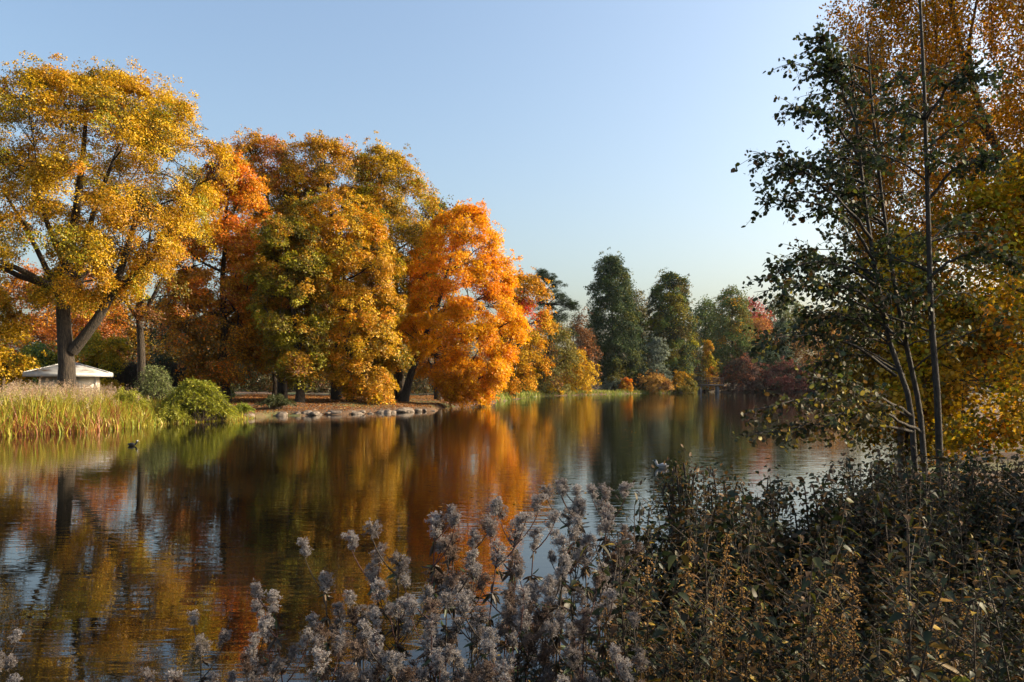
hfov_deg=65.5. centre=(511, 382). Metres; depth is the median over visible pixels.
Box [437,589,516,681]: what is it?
goldenrod plant
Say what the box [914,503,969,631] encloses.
nettle plant
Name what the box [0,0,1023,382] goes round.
sky
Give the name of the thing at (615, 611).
nettle plant
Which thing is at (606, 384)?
grey bush
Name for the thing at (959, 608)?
nettle plant
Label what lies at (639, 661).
goldenrod plant
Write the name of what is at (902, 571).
dry nettle
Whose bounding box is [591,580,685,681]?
nettle plant
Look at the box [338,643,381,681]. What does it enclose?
goldenrod plant
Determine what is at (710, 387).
orange bush
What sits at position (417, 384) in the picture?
yew tree
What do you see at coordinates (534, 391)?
green bush
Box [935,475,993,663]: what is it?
nettle plant
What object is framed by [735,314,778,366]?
broadleaf tree
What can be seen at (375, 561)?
goldenrod plant
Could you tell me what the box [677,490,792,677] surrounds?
bank shrub
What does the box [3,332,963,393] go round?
woods
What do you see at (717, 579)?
nettle plant
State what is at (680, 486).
bank shrub
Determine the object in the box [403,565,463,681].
goldenrod plant
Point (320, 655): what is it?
goldenrod plant
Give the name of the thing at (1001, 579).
nettle plant
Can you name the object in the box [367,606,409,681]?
goldenrod plant
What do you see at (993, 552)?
nettle plant
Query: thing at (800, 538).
nettle plant
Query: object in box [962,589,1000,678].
nettle plant
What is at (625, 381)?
orange bush
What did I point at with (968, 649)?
nettle plant
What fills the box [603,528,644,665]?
goldenrod plant
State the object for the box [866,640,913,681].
nettle plant
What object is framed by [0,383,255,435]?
reeds
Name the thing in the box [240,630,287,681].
goldenrod plant
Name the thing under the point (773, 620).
nettle plant
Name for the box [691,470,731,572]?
nettle plant
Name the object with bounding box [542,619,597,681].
goldenrod plant
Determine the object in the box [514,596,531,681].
nettle plant
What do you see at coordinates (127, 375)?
clipped hedge
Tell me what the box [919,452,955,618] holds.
nettle plant
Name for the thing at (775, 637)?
nettle plant
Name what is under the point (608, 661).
dry nettle
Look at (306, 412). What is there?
shore rock
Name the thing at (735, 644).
nettle plant
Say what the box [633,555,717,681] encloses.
nettle plant
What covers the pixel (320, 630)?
goldenrod plant
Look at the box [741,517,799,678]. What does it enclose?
nettle plant
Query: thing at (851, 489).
bank shrub
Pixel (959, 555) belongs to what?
nettle plant
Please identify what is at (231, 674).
goldenrod plant
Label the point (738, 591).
nettle plant
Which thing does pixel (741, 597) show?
dry nettle
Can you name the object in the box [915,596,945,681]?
dry nettle
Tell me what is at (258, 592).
goldenrod plant
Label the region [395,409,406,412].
shore rock
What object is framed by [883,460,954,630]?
nettle plant
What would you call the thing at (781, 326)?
blue spruce
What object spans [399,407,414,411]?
shore rock
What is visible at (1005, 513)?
nettle plant
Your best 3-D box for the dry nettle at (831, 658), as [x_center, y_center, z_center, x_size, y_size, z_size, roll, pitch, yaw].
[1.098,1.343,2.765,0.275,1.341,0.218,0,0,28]
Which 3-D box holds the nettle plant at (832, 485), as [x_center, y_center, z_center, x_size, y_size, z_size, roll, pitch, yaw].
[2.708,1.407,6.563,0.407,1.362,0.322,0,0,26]
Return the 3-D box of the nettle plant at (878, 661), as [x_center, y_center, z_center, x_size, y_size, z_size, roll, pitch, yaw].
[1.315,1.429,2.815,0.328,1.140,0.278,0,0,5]
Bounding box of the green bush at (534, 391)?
[505,365,539,393]
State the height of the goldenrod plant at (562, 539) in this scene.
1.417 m
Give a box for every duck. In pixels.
[128,440,137,445]
[652,459,668,467]
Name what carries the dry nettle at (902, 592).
on the ground at (427, 408)
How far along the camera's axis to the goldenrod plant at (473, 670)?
2.64 m
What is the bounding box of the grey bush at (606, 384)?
[599,374,627,390]
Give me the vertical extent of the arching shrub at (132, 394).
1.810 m
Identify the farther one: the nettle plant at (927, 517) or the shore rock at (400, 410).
the shore rock at (400, 410)
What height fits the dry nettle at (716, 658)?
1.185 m
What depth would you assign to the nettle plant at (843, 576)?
4.24 m
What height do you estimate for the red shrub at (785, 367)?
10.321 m
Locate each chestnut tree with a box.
[152,147,287,401]
[236,204,346,402]
[276,186,420,404]
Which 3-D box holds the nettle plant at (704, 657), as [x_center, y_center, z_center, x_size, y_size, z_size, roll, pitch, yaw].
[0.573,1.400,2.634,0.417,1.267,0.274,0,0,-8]
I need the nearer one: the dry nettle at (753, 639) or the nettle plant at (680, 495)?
the dry nettle at (753, 639)
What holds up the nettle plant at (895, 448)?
on the ground at (427, 408)
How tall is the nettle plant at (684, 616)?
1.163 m
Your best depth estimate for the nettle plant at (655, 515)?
5.47 m
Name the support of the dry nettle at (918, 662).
on the ground at (427, 408)
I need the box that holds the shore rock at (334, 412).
[327,410,341,414]
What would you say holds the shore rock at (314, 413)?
on the ground at (427, 408)
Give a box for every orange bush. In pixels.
[618,376,634,391]
[695,363,726,390]
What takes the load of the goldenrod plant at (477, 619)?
on the ground at (427, 408)
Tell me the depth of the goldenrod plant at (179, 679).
2.34 m
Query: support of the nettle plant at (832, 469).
on the ground at (427, 408)
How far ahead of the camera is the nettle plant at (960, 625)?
2.74 m
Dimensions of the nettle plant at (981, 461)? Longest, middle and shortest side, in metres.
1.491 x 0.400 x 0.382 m
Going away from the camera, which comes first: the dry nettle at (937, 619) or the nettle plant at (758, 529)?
the dry nettle at (937, 619)
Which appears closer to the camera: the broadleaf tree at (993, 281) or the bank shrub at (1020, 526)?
the bank shrub at (1020, 526)
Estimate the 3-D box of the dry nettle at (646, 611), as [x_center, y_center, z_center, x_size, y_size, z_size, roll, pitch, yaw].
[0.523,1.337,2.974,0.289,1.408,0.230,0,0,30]
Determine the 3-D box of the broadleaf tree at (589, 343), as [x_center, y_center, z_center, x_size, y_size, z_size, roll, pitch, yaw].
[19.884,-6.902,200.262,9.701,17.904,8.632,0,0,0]
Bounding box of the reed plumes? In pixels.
[0,375,148,414]
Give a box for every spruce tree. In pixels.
[670,277,696,365]
[689,322,709,389]
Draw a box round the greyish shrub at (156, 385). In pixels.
[129,363,176,404]
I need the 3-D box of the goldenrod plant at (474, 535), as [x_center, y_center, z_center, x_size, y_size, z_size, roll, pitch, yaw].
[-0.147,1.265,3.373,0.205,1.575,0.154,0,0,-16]
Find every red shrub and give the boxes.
[713,352,770,392]
[757,356,817,392]
[806,358,871,392]
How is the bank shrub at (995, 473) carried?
on the ground at (427, 408)
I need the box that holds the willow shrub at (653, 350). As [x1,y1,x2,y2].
[642,334,674,385]
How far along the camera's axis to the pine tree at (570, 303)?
157.04 m
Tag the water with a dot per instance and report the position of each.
(120, 558)
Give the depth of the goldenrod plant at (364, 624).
2.51 m
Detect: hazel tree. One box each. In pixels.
[806,222,1023,482]
[839,153,1023,467]
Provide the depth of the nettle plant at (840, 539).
4.05 m
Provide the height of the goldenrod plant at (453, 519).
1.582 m
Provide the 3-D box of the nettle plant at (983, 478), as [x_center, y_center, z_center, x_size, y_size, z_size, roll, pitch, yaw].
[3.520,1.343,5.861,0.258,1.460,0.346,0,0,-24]
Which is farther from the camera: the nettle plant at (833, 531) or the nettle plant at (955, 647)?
the nettle plant at (833, 531)
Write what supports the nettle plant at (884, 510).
on the ground at (427, 408)
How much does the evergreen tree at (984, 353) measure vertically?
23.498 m
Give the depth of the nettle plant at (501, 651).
4.29 m
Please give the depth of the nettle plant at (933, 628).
4.43 m
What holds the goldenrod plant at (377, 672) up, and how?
on the ground at (427, 408)
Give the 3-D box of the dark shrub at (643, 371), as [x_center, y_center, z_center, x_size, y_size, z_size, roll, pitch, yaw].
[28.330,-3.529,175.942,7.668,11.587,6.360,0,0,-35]
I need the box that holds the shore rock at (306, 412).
[301,410,311,414]
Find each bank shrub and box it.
[589,487,694,679]
[633,444,719,675]
[639,497,761,681]
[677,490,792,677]
[685,452,768,679]
[736,458,796,662]
[760,469,880,679]
[793,440,917,643]
[849,447,960,611]
[884,444,1023,637]
[929,452,1023,633]
[958,457,1023,662]
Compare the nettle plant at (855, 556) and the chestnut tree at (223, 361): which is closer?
the nettle plant at (855, 556)
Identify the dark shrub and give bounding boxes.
[590,358,635,388]
[627,340,654,389]
[729,344,786,384]
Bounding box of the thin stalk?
[615,479,653,681]
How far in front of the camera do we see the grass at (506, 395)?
144.06 m
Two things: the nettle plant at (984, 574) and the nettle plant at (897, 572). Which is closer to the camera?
the nettle plant at (984, 574)
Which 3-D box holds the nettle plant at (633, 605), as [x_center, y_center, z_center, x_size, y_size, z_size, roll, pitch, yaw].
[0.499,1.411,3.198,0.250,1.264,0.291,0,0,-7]
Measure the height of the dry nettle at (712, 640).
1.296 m
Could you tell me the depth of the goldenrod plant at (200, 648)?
2.79 m
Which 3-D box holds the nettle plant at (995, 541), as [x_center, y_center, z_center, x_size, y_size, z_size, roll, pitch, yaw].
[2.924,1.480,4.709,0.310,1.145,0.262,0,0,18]
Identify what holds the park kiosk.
on the ground at (427, 408)
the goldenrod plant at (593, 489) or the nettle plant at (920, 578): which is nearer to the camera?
the goldenrod plant at (593, 489)
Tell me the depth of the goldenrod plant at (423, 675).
2.49 m
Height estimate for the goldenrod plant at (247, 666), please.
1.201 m
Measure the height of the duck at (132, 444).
0.250 m
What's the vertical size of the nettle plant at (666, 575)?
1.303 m
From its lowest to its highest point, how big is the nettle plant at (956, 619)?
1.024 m
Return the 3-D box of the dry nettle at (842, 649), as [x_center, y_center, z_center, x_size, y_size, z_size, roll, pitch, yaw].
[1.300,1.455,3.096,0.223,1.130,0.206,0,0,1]
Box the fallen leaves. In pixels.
[148,393,504,422]
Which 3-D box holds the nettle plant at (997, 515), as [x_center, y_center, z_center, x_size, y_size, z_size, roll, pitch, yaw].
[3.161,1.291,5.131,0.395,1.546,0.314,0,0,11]
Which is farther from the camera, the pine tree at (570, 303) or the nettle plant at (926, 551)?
the pine tree at (570, 303)
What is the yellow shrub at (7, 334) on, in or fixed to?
on the ground at (427, 408)
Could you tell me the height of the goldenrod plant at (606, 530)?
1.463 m
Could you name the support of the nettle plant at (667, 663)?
on the ground at (427, 408)
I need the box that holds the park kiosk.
[23,362,112,392]
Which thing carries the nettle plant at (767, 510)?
on the ground at (427, 408)
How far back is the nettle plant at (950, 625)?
3.74 m
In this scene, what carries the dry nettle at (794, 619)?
on the ground at (427, 408)
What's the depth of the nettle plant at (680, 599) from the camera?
3.99 m
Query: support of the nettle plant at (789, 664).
on the ground at (427, 408)
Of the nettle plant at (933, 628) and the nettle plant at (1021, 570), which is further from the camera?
the nettle plant at (933, 628)
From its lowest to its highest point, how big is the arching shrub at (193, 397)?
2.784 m
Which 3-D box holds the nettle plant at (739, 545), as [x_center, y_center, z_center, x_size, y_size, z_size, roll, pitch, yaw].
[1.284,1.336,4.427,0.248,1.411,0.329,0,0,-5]
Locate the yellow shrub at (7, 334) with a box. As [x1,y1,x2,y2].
[0,286,47,388]
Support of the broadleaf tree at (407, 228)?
on the ground at (427, 408)
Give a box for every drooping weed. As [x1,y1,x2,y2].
[918,642,981,681]
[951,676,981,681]
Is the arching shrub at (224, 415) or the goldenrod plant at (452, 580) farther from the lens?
the arching shrub at (224, 415)
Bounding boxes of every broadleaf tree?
[0,50,247,393]
[6,304,157,361]
[87,182,203,396]
[96,296,204,364]
[215,124,326,398]
[271,129,395,399]
[334,130,446,399]
[406,188,474,399]
[476,266,561,397]
[525,318,589,395]
[558,306,603,389]
[578,321,597,387]
[619,289,655,387]
[686,294,730,373]
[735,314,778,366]
[757,290,814,384]
[786,319,847,377]
[811,308,883,365]
[891,94,1023,439]
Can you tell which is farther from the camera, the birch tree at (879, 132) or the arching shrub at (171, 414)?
the arching shrub at (171, 414)
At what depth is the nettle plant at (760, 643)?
3.04 m
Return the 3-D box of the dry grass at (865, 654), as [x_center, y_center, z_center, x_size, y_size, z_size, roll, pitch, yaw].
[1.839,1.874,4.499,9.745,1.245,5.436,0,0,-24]
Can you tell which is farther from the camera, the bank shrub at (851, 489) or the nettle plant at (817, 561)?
the bank shrub at (851, 489)
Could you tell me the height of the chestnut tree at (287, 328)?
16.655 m
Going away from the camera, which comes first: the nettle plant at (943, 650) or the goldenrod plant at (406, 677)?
the goldenrod plant at (406, 677)
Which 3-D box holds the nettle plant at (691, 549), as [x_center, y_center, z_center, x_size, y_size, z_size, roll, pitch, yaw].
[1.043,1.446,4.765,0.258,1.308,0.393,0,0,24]
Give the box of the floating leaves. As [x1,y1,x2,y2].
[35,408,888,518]
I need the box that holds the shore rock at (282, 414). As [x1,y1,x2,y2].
[275,412,287,415]
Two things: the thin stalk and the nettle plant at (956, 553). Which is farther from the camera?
the nettle plant at (956, 553)
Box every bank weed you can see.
[234,402,255,415]
[253,393,297,409]
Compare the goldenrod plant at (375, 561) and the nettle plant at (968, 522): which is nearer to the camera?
the goldenrod plant at (375, 561)
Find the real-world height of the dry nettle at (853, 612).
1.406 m
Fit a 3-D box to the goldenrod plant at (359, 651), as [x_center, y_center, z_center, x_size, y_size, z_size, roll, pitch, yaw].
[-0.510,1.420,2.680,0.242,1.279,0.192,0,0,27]
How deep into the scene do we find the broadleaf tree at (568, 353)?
139.78 m
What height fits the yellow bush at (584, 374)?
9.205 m
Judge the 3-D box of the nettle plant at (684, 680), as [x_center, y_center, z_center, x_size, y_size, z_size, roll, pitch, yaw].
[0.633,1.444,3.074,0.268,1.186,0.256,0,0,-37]
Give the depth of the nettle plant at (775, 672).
2.96 m
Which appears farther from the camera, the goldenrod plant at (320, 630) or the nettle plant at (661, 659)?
the nettle plant at (661, 659)
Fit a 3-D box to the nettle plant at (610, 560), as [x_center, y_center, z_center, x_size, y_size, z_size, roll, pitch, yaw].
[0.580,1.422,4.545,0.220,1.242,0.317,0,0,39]
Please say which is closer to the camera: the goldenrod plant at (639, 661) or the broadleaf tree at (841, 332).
the goldenrod plant at (639, 661)
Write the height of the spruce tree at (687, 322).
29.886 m
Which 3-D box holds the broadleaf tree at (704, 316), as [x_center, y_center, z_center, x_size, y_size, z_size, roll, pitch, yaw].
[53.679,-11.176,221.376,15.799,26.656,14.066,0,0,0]
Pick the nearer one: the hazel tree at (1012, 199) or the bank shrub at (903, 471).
the bank shrub at (903, 471)
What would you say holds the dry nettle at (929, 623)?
on the ground at (427, 408)
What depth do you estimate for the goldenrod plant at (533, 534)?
3.17 m
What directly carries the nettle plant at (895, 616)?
on the ground at (427, 408)
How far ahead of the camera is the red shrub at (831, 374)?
184.49 m
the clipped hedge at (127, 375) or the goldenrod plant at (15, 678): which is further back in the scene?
the clipped hedge at (127, 375)
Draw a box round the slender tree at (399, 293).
[382,271,418,398]
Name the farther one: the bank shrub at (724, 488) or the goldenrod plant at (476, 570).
the bank shrub at (724, 488)
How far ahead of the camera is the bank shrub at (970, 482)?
6.09 m
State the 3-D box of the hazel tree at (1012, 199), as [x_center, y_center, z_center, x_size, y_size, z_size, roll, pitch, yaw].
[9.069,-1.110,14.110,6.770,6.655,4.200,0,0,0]
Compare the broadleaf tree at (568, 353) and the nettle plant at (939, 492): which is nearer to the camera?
the nettle plant at (939, 492)
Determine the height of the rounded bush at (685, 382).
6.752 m
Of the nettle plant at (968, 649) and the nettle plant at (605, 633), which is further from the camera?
the nettle plant at (605, 633)
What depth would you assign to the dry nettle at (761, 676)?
2.81 m
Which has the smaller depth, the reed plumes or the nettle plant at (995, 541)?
the nettle plant at (995, 541)
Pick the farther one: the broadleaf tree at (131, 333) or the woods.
the woods
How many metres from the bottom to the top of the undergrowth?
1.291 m
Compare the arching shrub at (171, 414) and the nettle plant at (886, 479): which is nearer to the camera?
the nettle plant at (886, 479)
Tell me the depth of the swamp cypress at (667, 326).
181.62 m
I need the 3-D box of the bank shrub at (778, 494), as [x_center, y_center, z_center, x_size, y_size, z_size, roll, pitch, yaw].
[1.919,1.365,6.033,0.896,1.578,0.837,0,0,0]
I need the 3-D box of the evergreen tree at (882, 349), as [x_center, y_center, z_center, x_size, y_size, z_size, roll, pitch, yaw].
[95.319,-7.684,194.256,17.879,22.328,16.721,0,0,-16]
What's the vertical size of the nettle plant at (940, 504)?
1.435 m
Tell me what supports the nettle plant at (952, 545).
on the ground at (427, 408)
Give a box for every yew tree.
[129,273,245,397]
[208,298,330,395]
[321,306,473,395]
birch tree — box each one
[816,0,1023,310]
[818,24,907,485]
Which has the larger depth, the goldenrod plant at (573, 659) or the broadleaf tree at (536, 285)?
the broadleaf tree at (536, 285)
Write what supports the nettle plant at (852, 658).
on the ground at (427, 408)
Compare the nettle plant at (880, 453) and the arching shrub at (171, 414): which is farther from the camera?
the arching shrub at (171, 414)
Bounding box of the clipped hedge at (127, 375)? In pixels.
[0,361,219,396]
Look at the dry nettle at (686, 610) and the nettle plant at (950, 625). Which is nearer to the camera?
the dry nettle at (686, 610)
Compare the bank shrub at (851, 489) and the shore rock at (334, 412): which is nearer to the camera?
the bank shrub at (851, 489)
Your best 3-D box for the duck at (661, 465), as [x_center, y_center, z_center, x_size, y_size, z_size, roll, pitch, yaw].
[4.170,2.296,22.326,0.480,0.279,0.192,0,0,18]
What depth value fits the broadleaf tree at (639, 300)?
195.29 m
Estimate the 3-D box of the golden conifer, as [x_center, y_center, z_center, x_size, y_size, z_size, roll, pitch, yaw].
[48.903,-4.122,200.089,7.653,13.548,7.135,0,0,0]
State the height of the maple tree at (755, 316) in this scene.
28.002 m
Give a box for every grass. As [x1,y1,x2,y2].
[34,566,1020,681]
[495,388,697,401]
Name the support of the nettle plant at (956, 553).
on the ground at (427, 408)
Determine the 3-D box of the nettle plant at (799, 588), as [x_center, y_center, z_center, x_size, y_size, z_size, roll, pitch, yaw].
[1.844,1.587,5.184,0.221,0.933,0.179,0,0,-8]
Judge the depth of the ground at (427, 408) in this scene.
60.70 m
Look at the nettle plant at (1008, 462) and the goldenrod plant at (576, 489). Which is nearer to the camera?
the goldenrod plant at (576, 489)
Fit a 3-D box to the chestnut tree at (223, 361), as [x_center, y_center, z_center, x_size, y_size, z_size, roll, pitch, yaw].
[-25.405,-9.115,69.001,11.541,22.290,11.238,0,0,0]
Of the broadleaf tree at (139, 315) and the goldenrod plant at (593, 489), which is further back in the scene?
the broadleaf tree at (139, 315)
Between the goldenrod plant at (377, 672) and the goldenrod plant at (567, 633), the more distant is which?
the goldenrod plant at (567, 633)
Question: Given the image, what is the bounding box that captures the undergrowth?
[424,488,1023,681]
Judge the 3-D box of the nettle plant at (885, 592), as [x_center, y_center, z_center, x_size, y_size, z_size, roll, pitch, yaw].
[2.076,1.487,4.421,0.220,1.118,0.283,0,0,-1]
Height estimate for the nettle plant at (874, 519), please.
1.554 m
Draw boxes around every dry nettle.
[585,595,649,680]
[611,544,685,681]
[647,598,706,681]
[666,538,713,681]
[690,583,745,681]
[691,534,745,681]
[699,622,729,681]
[724,564,768,680]
[728,615,770,681]
[748,600,807,681]
[762,549,824,681]
[779,595,855,681]
[797,576,871,681]
[799,617,828,681]
[819,610,862,681]
[831,551,878,681]
[866,567,923,681]
[870,588,919,681]
[878,634,949,681]
[887,604,946,681]
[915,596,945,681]
[945,604,992,675]
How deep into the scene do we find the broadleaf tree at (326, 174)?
76.86 m
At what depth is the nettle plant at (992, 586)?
3.89 m
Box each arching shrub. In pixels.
[109,386,153,409]
[154,400,194,422]
[155,375,237,420]
[190,406,236,420]
[210,401,240,420]
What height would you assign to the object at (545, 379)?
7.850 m
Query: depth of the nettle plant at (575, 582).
2.96 m
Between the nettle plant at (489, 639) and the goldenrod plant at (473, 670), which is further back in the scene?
the nettle plant at (489, 639)
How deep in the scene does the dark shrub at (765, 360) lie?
204.40 m
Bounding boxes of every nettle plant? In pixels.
[460,629,481,668]
[465,602,502,667]
[483,613,508,675]
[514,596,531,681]
[530,603,590,679]
[552,574,590,674]
[568,544,680,681]
[585,562,633,677]
[588,526,634,673]
[591,530,672,681]
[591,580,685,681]
[592,554,656,680]
[596,567,654,681]
[597,614,657,677]
[605,499,666,642]
[610,577,657,675]
[632,485,669,592]
[632,636,678,678]
[633,525,680,678]
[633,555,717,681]
[643,597,664,677]
[650,643,688,681]
[652,536,674,666]
[655,603,696,681]
[657,573,694,680]
[659,538,707,677]
[666,493,703,651]
[666,524,702,591]
[666,610,733,681]
[667,603,735,681]
[668,513,742,681]
[669,489,733,679]
[674,574,713,679]
[677,552,736,680]
[685,568,755,680]
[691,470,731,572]
[696,602,722,678]
[703,534,779,681]
[709,581,737,679]
[716,588,793,681]
[718,618,758,678]
[721,496,767,680]
[728,508,793,679]
[730,602,792,681]
[732,584,801,681]
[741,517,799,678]
[741,623,792,681]
[742,495,780,656]
[742,509,778,679]
[743,607,801,680]
[750,486,813,679]
[757,555,852,681]
[767,534,837,681]
[771,591,838,681]
[776,488,860,681]
[782,499,806,561]
[782,604,853,681]
[783,523,847,678]
[784,555,805,667]
[786,571,848,678]
[790,536,833,665]
[793,530,856,680]
[807,520,870,681]
[815,485,871,657]
[815,540,860,662]
[817,471,840,502]
[822,468,855,596]
[823,624,878,681]
[825,516,879,677]
[834,544,871,680]
[834,628,897,681]
[837,509,881,675]
[838,462,905,675]
[840,461,896,658]
[840,569,999,681]
[844,463,884,657]
[849,460,904,664]
[854,492,929,677]
[857,481,906,653]
[859,481,929,672]
[862,548,901,681]
[863,599,914,681]
[866,461,908,623]
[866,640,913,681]
[867,467,902,586]
[868,514,967,681]
[870,448,903,611]
[871,552,940,677]
[873,560,914,679]
[874,484,937,670]
[877,528,946,681]
[882,441,916,588]
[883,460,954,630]
[885,463,966,666]
[888,473,951,677]
[890,598,1002,681]
[895,501,951,680]
[895,510,987,677]
[907,457,971,625]
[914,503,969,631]
[915,589,990,681]
[916,458,984,669]
[917,576,993,681]
[918,599,940,667]
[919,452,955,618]
[919,462,974,655]
[923,455,982,625]
[925,624,987,675]
[929,465,958,558]
[933,587,970,675]
[934,496,971,642]
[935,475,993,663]
[935,510,977,650]
[938,587,972,674]
[939,529,972,613]
[940,550,1019,680]
[940,611,988,674]
[945,495,982,580]
[945,499,991,662]
[945,541,1023,681]
[945,598,1012,681]
[951,564,1018,681]
[952,580,1007,681]
[955,536,1004,673]
[957,587,1023,681]
[958,485,1023,681]
[960,575,1012,680]
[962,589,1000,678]
[966,503,1023,668]
[968,485,1001,623]
[970,465,1014,630]
[972,448,991,497]
[974,537,1023,675]
[975,463,1023,661]
[986,566,1023,681]
[989,452,1023,537]
[992,459,1010,489]
[992,482,1016,582]
[992,554,1023,675]
[1001,538,1023,681]
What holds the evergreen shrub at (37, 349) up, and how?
on the ground at (427, 408)
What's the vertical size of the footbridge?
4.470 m
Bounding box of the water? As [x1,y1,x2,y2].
[0,392,968,681]
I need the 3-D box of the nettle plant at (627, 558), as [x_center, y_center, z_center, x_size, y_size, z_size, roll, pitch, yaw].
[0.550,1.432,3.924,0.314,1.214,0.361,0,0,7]
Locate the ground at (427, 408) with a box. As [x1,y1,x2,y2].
[1,384,1023,681]
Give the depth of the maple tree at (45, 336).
85.79 m
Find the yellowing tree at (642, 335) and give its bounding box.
[624,311,651,386]
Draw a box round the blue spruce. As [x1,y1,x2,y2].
[769,318,801,382]
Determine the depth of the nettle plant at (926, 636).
2.38 m
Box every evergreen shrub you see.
[5,339,57,392]
[73,327,132,394]
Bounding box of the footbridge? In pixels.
[694,378,723,392]
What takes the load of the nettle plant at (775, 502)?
on the ground at (427, 408)
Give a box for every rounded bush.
[632,369,677,392]
[668,369,699,392]
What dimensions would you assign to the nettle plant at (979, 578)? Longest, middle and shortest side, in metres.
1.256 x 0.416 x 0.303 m
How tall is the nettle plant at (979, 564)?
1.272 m
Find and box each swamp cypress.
[582,247,652,388]
[641,267,703,383]
[706,284,756,388]
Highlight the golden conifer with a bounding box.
[697,339,720,390]
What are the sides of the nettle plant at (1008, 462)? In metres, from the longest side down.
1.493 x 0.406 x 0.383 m
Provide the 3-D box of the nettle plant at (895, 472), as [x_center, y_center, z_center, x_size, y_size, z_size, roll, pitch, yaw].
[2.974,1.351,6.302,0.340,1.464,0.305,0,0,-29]
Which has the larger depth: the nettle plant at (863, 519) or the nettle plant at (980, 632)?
the nettle plant at (863, 519)
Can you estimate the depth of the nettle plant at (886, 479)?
6.85 m
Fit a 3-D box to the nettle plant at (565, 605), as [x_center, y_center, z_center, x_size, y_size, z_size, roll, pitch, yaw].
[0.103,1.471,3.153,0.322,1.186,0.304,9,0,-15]
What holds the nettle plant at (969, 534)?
on the ground at (427, 408)
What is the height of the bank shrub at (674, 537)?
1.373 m
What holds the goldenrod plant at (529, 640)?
on the ground at (427, 408)
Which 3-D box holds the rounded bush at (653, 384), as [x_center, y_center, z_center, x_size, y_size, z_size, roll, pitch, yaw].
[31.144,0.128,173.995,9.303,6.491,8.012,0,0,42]
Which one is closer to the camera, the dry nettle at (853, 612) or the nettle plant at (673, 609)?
the dry nettle at (853, 612)
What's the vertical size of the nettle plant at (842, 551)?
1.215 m
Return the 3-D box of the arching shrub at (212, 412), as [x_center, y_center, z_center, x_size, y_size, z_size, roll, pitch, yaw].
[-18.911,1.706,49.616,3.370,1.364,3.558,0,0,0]
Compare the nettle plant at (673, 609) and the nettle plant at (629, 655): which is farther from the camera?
the nettle plant at (673, 609)
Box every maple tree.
[0,258,129,364]
[395,198,536,407]
[734,295,775,350]
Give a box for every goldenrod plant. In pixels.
[0,628,21,681]
[7,672,23,681]
[138,666,182,681]
[150,676,182,681]
[187,609,231,681]
[206,665,236,681]
[235,651,265,681]
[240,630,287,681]
[243,619,272,681]
[249,578,315,681]
[249,599,301,681]
[296,537,344,681]
[305,630,345,681]
[312,622,367,681]
[330,589,389,677]
[331,606,400,681]
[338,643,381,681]
[341,530,417,674]
[347,664,385,681]
[357,618,396,681]
[358,652,404,681]
[361,518,435,680]
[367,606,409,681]
[371,593,415,679]
[394,503,461,681]
[395,665,418,681]
[399,593,465,681]
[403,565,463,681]
[415,666,428,681]
[422,511,492,671]
[428,548,478,681]
[428,643,453,681]
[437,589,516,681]
[453,511,534,666]
[453,589,503,679]
[453,667,483,681]
[455,592,513,681]
[457,496,503,672]
[460,657,514,681]
[469,492,550,657]
[478,517,543,678]
[480,638,512,681]
[500,509,561,681]
[501,595,555,681]
[506,579,554,681]
[524,566,577,680]
[526,573,555,681]
[539,482,597,681]
[539,529,592,681]
[540,514,582,681]
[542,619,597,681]
[543,568,607,681]
[554,476,604,672]
[554,517,616,681]
[556,483,588,678]
[564,588,619,681]
[572,576,611,681]
[576,481,634,676]
[585,483,639,678]
[602,643,633,681]
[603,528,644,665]
[617,609,650,681]
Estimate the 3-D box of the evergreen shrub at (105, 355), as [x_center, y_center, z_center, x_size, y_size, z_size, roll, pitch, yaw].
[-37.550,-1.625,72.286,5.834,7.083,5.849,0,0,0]
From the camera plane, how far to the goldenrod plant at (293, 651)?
2.90 m
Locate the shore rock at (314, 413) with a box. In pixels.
[310,411,319,415]
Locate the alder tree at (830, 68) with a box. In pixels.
[731,0,1023,496]
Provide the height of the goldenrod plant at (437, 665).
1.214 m
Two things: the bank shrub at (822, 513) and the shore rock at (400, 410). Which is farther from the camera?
the shore rock at (400, 410)
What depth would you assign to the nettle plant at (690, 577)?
4.10 m
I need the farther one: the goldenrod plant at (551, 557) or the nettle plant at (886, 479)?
the nettle plant at (886, 479)
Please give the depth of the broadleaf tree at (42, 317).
109.06 m
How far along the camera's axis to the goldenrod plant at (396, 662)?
2.50 m
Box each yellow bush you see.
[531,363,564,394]
[554,347,600,394]
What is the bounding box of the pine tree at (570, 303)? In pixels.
[532,267,580,369]
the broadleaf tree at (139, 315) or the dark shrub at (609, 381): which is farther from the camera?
the dark shrub at (609, 381)
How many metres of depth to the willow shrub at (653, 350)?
176.89 m
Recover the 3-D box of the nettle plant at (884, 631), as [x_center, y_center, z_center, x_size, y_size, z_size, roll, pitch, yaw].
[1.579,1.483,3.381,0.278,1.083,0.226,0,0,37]
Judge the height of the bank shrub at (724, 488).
1.752 m
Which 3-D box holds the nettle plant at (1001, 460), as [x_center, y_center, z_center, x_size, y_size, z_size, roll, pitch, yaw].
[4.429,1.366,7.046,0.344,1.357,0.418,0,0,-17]
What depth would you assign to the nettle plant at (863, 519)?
5.65 m
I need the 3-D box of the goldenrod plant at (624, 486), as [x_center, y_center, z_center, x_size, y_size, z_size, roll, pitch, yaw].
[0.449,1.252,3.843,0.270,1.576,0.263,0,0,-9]
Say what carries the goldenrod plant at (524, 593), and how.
on the ground at (427, 408)
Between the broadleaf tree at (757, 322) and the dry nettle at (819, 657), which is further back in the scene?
the broadleaf tree at (757, 322)

